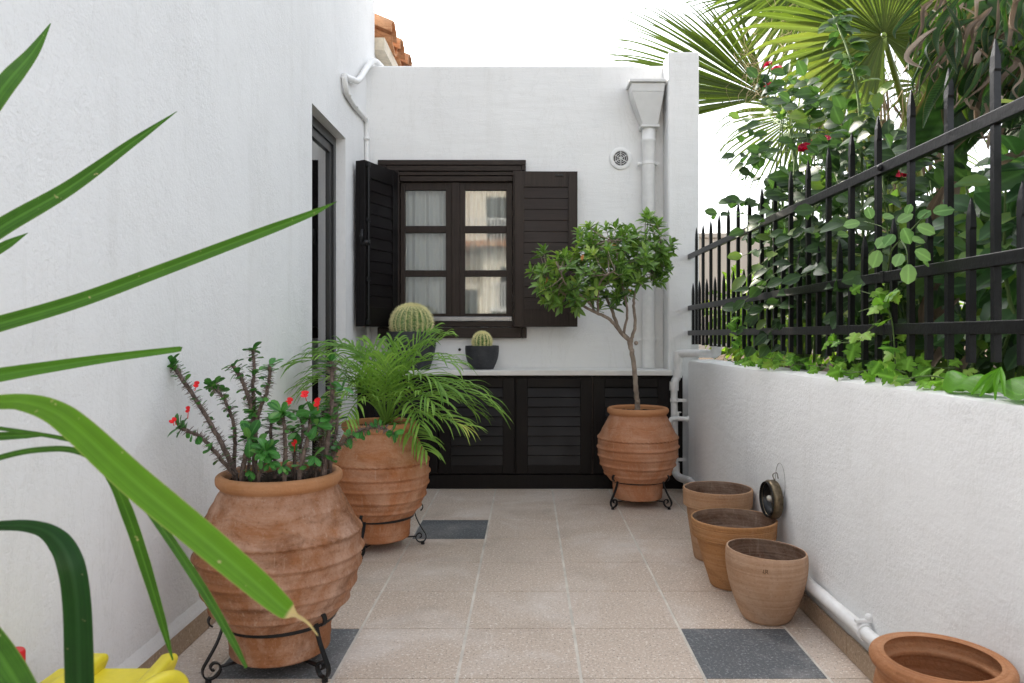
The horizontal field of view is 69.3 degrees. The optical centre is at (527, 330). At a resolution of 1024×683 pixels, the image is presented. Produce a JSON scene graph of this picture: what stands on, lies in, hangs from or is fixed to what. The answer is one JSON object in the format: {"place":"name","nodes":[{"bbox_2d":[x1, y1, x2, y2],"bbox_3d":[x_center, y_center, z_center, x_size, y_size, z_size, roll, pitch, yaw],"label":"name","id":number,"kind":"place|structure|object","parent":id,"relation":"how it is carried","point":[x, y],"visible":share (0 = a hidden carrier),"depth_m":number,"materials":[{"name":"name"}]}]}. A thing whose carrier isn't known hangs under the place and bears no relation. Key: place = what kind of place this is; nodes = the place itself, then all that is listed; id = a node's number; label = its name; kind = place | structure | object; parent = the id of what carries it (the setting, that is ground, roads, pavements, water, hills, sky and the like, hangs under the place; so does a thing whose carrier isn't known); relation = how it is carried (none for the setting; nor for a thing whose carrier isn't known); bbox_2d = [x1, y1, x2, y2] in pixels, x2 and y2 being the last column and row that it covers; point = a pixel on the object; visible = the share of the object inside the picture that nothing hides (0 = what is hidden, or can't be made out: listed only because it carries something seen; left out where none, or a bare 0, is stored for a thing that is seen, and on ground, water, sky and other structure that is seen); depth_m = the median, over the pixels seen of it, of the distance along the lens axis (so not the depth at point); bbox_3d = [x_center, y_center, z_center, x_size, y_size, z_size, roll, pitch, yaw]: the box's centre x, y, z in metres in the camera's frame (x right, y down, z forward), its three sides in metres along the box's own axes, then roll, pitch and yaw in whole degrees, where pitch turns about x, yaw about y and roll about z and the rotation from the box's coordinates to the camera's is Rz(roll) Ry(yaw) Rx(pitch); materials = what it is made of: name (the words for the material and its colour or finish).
{"place":"outdoors","nodes":[
{"label":"outdoors","id":0,"kind":"place"},
{"bbox_2d":[375,13,411,65],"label":"tiled roof","id":1,"kind":"structure","parent":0,"point":[389,48],"depth_m":6.13,"materials":[{"name":"ceramic"}]},
{"bbox_2d":[174,489,872,682],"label":"courtyard floor","id":2,"kind":"structure","parent":0,"point":[534,586],"depth_m":2.95,"materials":[{"name":"tile"}]},
{"bbox_2d":[16,646,25,660],"bbox_3d":[-1.115,0.906,1.600,0.088,0.430,0.088,0,0,0],"label":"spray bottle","id":3,"kind":"object","parent":2,"relation":"on","point":[22,650],"visible":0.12,"depth_m":1.60,"materials":[{"name":"plastic"}]},
{"bbox_2d":[40,653,188,682],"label":"plastic stool","id":4,"kind":"object","parent":2,"relation":"on","point":[161,670],"visible":0.87,"depth_m":1.75,"materials":[{"name":"yellow plastic"}]},
{"bbox_2d":[0,23,336,682],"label":"strap leaf plant","id":5,"kind":"object","parent":2,"relation":"on","point":[169,512],"visible":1,"depth_m":0.98,"materials":[{"name":"green plant"}]},
{"bbox_2d":[201,612,336,682],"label":"pot stand","id":6,"kind":"object","parent":2,"relation":"on","point":[324,663],"visible":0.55,"depth_m":2.36,"materials":[{"name":"black paint"}]},
{"bbox_2d":[190,462,364,667],"bbox_3d":[-0.834,0.774,2.502,0.552,0.597,0.545,0,0,0],"label":"terracotta jar","id":7,"kind":"object","parent":6,"relation":"on","point":[301,543],"visible":0.8,"depth_m":2.32,"materials":[{"name":"ceramic"}]},
{"bbox_2d":[167,341,403,481],"bbox_3d":[-0.834,0.279,2.453,0.852,0.486,0.375,0,0,0],"label":"thorny plant","id":8,"kind":"object","parent":7,"relation":"on","point":[263,450],"visible":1,"depth_m":2.43,"materials":[{"name":"green plant"}]},
{"bbox_2d":[359,504,426,558],"bbox_3d":[-0.740,1.013,3.826,0.415,0.218,0.426,0,0,0],"label":"pot stand","id":9,"kind":"object","parent":2,"relation":"on","point":[363,550],"visible":0.45,"depth_m":3.70,"materials":[{"name":"black paint"}]},
{"bbox_2d":[332,417,430,544],"bbox_3d":[-0.771,0.772,3.853,0.525,0.600,0.528,0,0,0],"label":"terracotta jar","id":10,"kind":"object","parent":9,"relation":"on","point":[384,478],"visible":0.67,"depth_m":3.66,"materials":[{"name":"ceramic"}]},
{"bbox_2d":[279,322,513,465],"bbox_3d":[-0.661,0.305,3.799,1.179,0.704,0.804,0,0,0],"label":"feather palm","id":11,"kind":"object","parent":10,"relation":"in","point":[373,378],"visible":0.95,"depth_m":3.74,"materials":[{"name":"green plant"}]},
{"bbox_2d":[356,368,682,488],"bbox_3d":[-0.057,0.701,5.377,2.314,0.842,0.364,0,0,0],"label":"counter","id":12,"kind":"object","parent":2,"relation":"on","point":[548,439],"visible":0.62,"depth_m":5.23,"materials":[{"name":"black wood"}]},
{"bbox_2d":[363,378,437,473],"bbox_3d":[-0.901,0.672,5.243,0.528,0.675,0.034,0,0,0],"label":"cupboard door","id":13,"kind":"structure","parent":12,"relation":"in","point":[369,411],"depth_m":5.23,"materials":[{"name":"brown wood"}]},
{"bbox_2d":[386,331,435,369],"bbox_3d":[-0.844,0.143,5.360,0.359,0.273,0.359,0,0,0],"label":"plant pot","id":14,"kind":"object","parent":12,"relation":"on","point":[430,348],"visible":0.35,"depth_m":5.23,"materials":[{"name":"ceramic"}]},
{"bbox_2d":[388,302,434,331],"bbox_3d":[-0.841,-0.082,5.358,0.341,0.259,0.343,0,0,0],"label":"barrel cactus","id":15,"kind":"object","parent":14,"relation":"on","point":[410,317],"visible":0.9,"depth_m":5.26,"materials":[{"name":"green plant"}]},
{"bbox_2d":[439,378,513,473],"bbox_3d":[-0.362,0.672,5.243,0.532,0.675,0.034,0,0,0],"label":"cupboard door","id":16,"kind":"structure","parent":12,"relation":"in","point":[493,452],"depth_m":5.23,"materials":[{"name":"brown wood"}]},
{"bbox_2d":[465,345,498,368],"bbox_3d":[-0.334,0.194,5.385,0.246,0.170,0.246,0,0,0],"label":"plant pot","id":17,"kind":"object","parent":12,"relation":"on","point":[484,357],"visible":0.87,"depth_m":5.29,"materials":[{"name":"ceramic"}]},
{"bbox_2d":[471,330,492,345],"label":"barrel cactus","id":18,"kind":"object","parent":17,"relation":"on","point":[482,338],"visible":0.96,"depth_m":5.34,"materials":[{"name":"green plant"}]},
{"bbox_2d":[516,378,591,473],"bbox_3d":[0.184,0.672,5.243,0.536,0.675,0.034,0,0,0],"label":"cupboard door","id":19,"kind":"structure","parent":12,"relation":"in","point":[554,415],"depth_m":5.23,"materials":[{"name":"brown wood"}]},
{"bbox_2d":[593,378,669,473],"bbox_3d":[0.731,0.672,5.243,0.538,0.675,0.034,0,0,0],"label":"cupboard door","id":20,"kind":"structure","parent":12,"relation":"in","point":[607,392],"depth_m":5.23,"materials":[{"name":"brown wood"}]},
{"bbox_2d":[356,52,698,484],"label":"annexe","id":21,"kind":"structure","parent":2,"relation":"on","point":[475,185],"depth_m":5.56,"materials":[{"name":"white paint"}]},
{"bbox_2d":[378,160,526,337],"bbox_3d":[-0.566,-0.578,5.608,1.112,1.400,0.191,0,0,0],"label":"window","id":22,"kind":"structure","parent":21,"relation":"in","point":[424,251],"depth_m":5.66,"materials":[{"name":"brown wood"}]},
{"bbox_2d":[610,147,631,169],"bbox_3d":[0.696,-1.292,5.552,0.166,0.166,0.017,0,0,0],"label":"vent grille","id":23,"kind":"object","parent":21,"relation":"attached to","point":[620,158],"visible":1,"depth_m":5.55,"materials":[{"name":"white paint"}]},
{"bbox_2d":[626,79,666,367],"bbox_3d":[0.871,-0.774,5.460,0.271,2.103,0.196,0,0,0],"label":"downpipe","id":24,"kind":"object","parent":21,"relation":"attached to","point":[646,97],"visible":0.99,"depth_m":5.45,"materials":[{"name":"grey paint"}]},
{"bbox_2d":[610,475,671,509],"bbox_3d":[0.708,1.013,4.813,0.394,0.218,0.422,0,0,0],"label":"pot stand","id":25,"kind":"object","parent":2,"relation":"on","point":[612,500],"visible":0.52,"depth_m":4.64,"materials":[{"name":"black paint"}]},
{"bbox_2d":[597,404,679,501],"bbox_3d":[0.710,0.784,4.779,0.533,0.579,0.525,0,0,0],"label":"terracotta jar","id":26,"kind":"object","parent":25,"relation":"on","point":[641,446],"visible":0.98,"depth_m":4.60,"materials":[{"name":"ceramic"}]},
{"bbox_2d":[524,206,682,409],"bbox_3d":[0.472,-0.140,4.680,0.997,1.328,0.670,0,0,0],"label":"bay tree","id":27,"kind":"object","parent":26,"relation":"on","point":[621,277],"visible":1,"depth_m":4.66,"materials":[{"name":"green plant"}]},
{"bbox_2d":[683,481,752,561],"bbox_3d":[0.938,0.949,3.660,0.338,0.345,0.335,0,0,0],"label":"collared pot","id":28,"kind":"object","parent":2,"relation":"on","point":[699,495],"visible":0.5,"depth_m":3.60,"materials":[{"name":"beige ceramic"}]},
{"bbox_2d":[690,508,777,590],"bbox_3d":[0.908,0.974,3.270,0.372,0.295,0.368,0,0,0],"label":"collared pot","id":29,"kind":"object","parent":2,"relation":"on","point":[715,531],"visible":0.67,"depth_m":3.20,"materials":[{"name":"ceramic"}]},
{"bbox_2d":[725,538,808,625],"bbox_3d":[0.930,0.983,2.890,0.310,0.278,0.307,0,0,0],"label":"rounded pot","id":30,"kind":"object","parent":2,"relation":"on","point":[767,578],"visible":1,"depth_m":2.79,"materials":[{"name":"ceramic"}]},
{"bbox_2d":[688,359,1023,682],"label":"garden wall","id":31,"kind":"structure","parent":2,"relation":"on","point":[903,508],"depth_m":2.32,"materials":[{"name":"white paint"}]},
{"bbox_2d":[669,412,688,423],"bbox_3d":[1.042,0.609,5.130,0.165,0.092,0.048,0,0,0],"label":"water tap","id":32,"kind":"object","parent":31,"relation":"attached to","point":[677,418],"visible":0.92,"depth_m":5.12,"materials":[{"name":"white paint"}]},
{"bbox_2d":[759,463,784,518],"bbox_3d":[1.071,0.702,3.250,0.067,0.245,0.170,0,0,0],"label":"wall lamp","id":33,"kind":"object","parent":31,"relation":"attached to","point":[771,497],"visible":1,"depth_m":3.23,"materials":[{"name":"gold metal"}]},
{"bbox_2d":[669,345,878,644],"bbox_3d":[1.138,0.567,3.234,0.283,0.955,4.067,0,0,0],"label":"water pipe","id":34,"kind":"object","parent":31,"relation":"attached to","point":[862,629],"visible":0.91,"depth_m":2.83,"materials":[{"name":"white paint"}]},
{"bbox_2d":[725,313,869,379],"bbox_3d":[1.176,0.009,3.521,0.183,0.392,1.812,0,0,0],"label":"creeper","id":35,"kind":"object","parent":31,"relation":"on","point":[789,360],"visible":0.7,"depth_m":3.38,"materials":[{"name":"green plant"}]},
{"bbox_2d":[688,38,1023,364],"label":"iron fence","id":36,"kind":"object","parent":31,"relation":"on","point":[995,260],"visible":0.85,"depth_m":2.35,"materials":[{"name":"black metal"}]},
{"bbox_2d":[837,204,954,283],"bbox_3d":[1.118,-0.268,2.322,0.112,0.268,0.590,0,0,0],"label":"rose spray","id":37,"kind":"object","parent":36,"relation":"attached to","point":[908,273],"visible":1,"depth_m":2.18,"materials":[{"name":"green plant"}]},
{"bbox_2d":[1001,99,1013,102],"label":"loose leaf","id":38,"kind":"object","parent":36,"relation":"on","point":[1005,101],"visible":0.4,"depth_m":1.86,"materials":[{"name":"green plant"}]},
{"bbox_2d":[821,284,977,390],"bbox_3d":[1.184,0.014,2.433,0.214,0.352,0.785,0,0,0],"label":"creeper","id":39,"kind":"object","parent":31,"relation":"on","point":[887,369],"visible":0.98,"depth_m":2.35,"materials":[{"name":"green plant"}]},
{"bbox_2d":[942,367,1023,399],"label":"creeper leaves","id":40,"kind":"object","parent":31,"relation":"on","point":[989,383],"visible":1,"depth_m":1.83,"materials":[{"name":"green plant"}]},
{"bbox_2d":[868,632,1019,682],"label":"rolled rim pot","id":41,"kind":"object","parent":2,"relation":"on","point":[909,657],"visible":1,"depth_m":1.78,"materials":[{"name":"orange ceramic"}]},
{"bbox_2d":[375,0,1009,307],"label":"sky","id":42,"kind":"structure","parent":0,"point":[434,32],"materials":[{"name":"white"}]},
{"bbox_2d":[699,233,860,352],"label":"neighbour wall","id":43,"kind":"structure","parent":0,"point":[743,251],"depth_m":12.00,"materials":[{"name":"beige paint"}]},
{"bbox_2d":[699,352,995,381],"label":"garden soil","id":44,"kind":"structure","parent":0,"point":[720,357],"depth_m":6.89,"materials":[{"name":"brown soil"}]},
{"bbox_2d":[590,0,987,301],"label":"fan palm","id":45,"kind":"object","parent":44,"relation":"on","point":[788,20],"visible":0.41,"depth_m":5.69,"materials":[{"name":"green plant"}]},
{"bbox_2d":[705,8,962,381],"bbox_3d":[1.393,-0.549,3.387,0.974,1.949,1.897,0,0,0],"label":"rose bush","id":46,"kind":"object","parent":44,"relation":"on","point":[819,144],"visible":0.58,"depth_m":3.28,"materials":[{"name":"green plant"}]},
{"bbox_2d":[705,230,964,366],"bbox_3d":[2.575,-0.295,6.245,2.721,1.290,1.741,0,0,-15],"label":"sunlit bush","id":47,"kind":"object","parent":44,"relation":"on","point":[730,351],"visible":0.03,"depth_m":5.87,"materials":[{"name":"green plant"}]},
{"bbox_2d":[817,140,1016,380],"bbox_3d":[1.989,-0.281,3.008,1.041,1.134,2.618,0,0,0],"label":"hedge","id":48,"kind":"object","parent":44,"relation":"on","point":[1004,150],"visible":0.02,"depth_m":3.20,"materials":[{"name":"green plant"}]},
{"bbox_2d":[811,246,1023,380],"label":"hedge","id":49,"kind":"object","parent":44,"relation":"on","point":[984,365],"visible":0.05,"depth_m":2.66,"materials":[{"name":"green plant"}]},
{"bbox_2d":[823,153,1020,377],"bbox_3d":[1.490,-0.165,2.843,0.554,0.903,1.239,0,0,0],"label":"broadleaf shrub","id":50,"kind":"object","parent":44,"relation":"on","point":[932,178],"visible":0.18,"depth_m":2.54,"materials":[{"name":"green plant"}]},
{"bbox_2d":[892,0,1023,371],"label":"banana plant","id":51,"kind":"object","parent":44,"relation":"on","point":[957,37],"visible":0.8,"depth_m":2.15,"materials":[{"name":"green plant"}]},
{"bbox_2d":[915,124,1023,382],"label":"broadleaf shrub","id":52,"kind":"object","parent":44,"relation":"on","point":[1012,176],"visible":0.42,"depth_m":2.11,"materials":[{"name":"green plant"}]},
{"bbox_3d":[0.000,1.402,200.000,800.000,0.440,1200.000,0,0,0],"label":"ground","id":53,"kind":"structure","parent":0,"visible":0},
{"bbox_2d":[0,0,374,682],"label":"house","id":54,"kind":"structure","parent":53,"relation":"on","point":[262,126],"depth_m":2.44,"materials":[{"name":"white paint"}]},
{"bbox_2d":[312,115,335,456],"bbox_3d":[-1.309,-0.089,4.548,0.060,2.382,0.767,0,0,0],"label":"door","id":55,"kind":"structure","parent":54,"relation":"in","point":[323,142],"depth_m":4.70,"materials":[{"name":"black metal"}]},
{"bbox_2d":[341,58,383,359],"bbox_3d":[-1.189,-0.916,5.244,0.100,2.277,0.921,0,0,4],"label":"conduit","id":56,"kind":"object","parent":54,"relation":"attached to","point":[359,78],"visible":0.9,"depth_m":5.32,"materials":[{"name":"white paint"}]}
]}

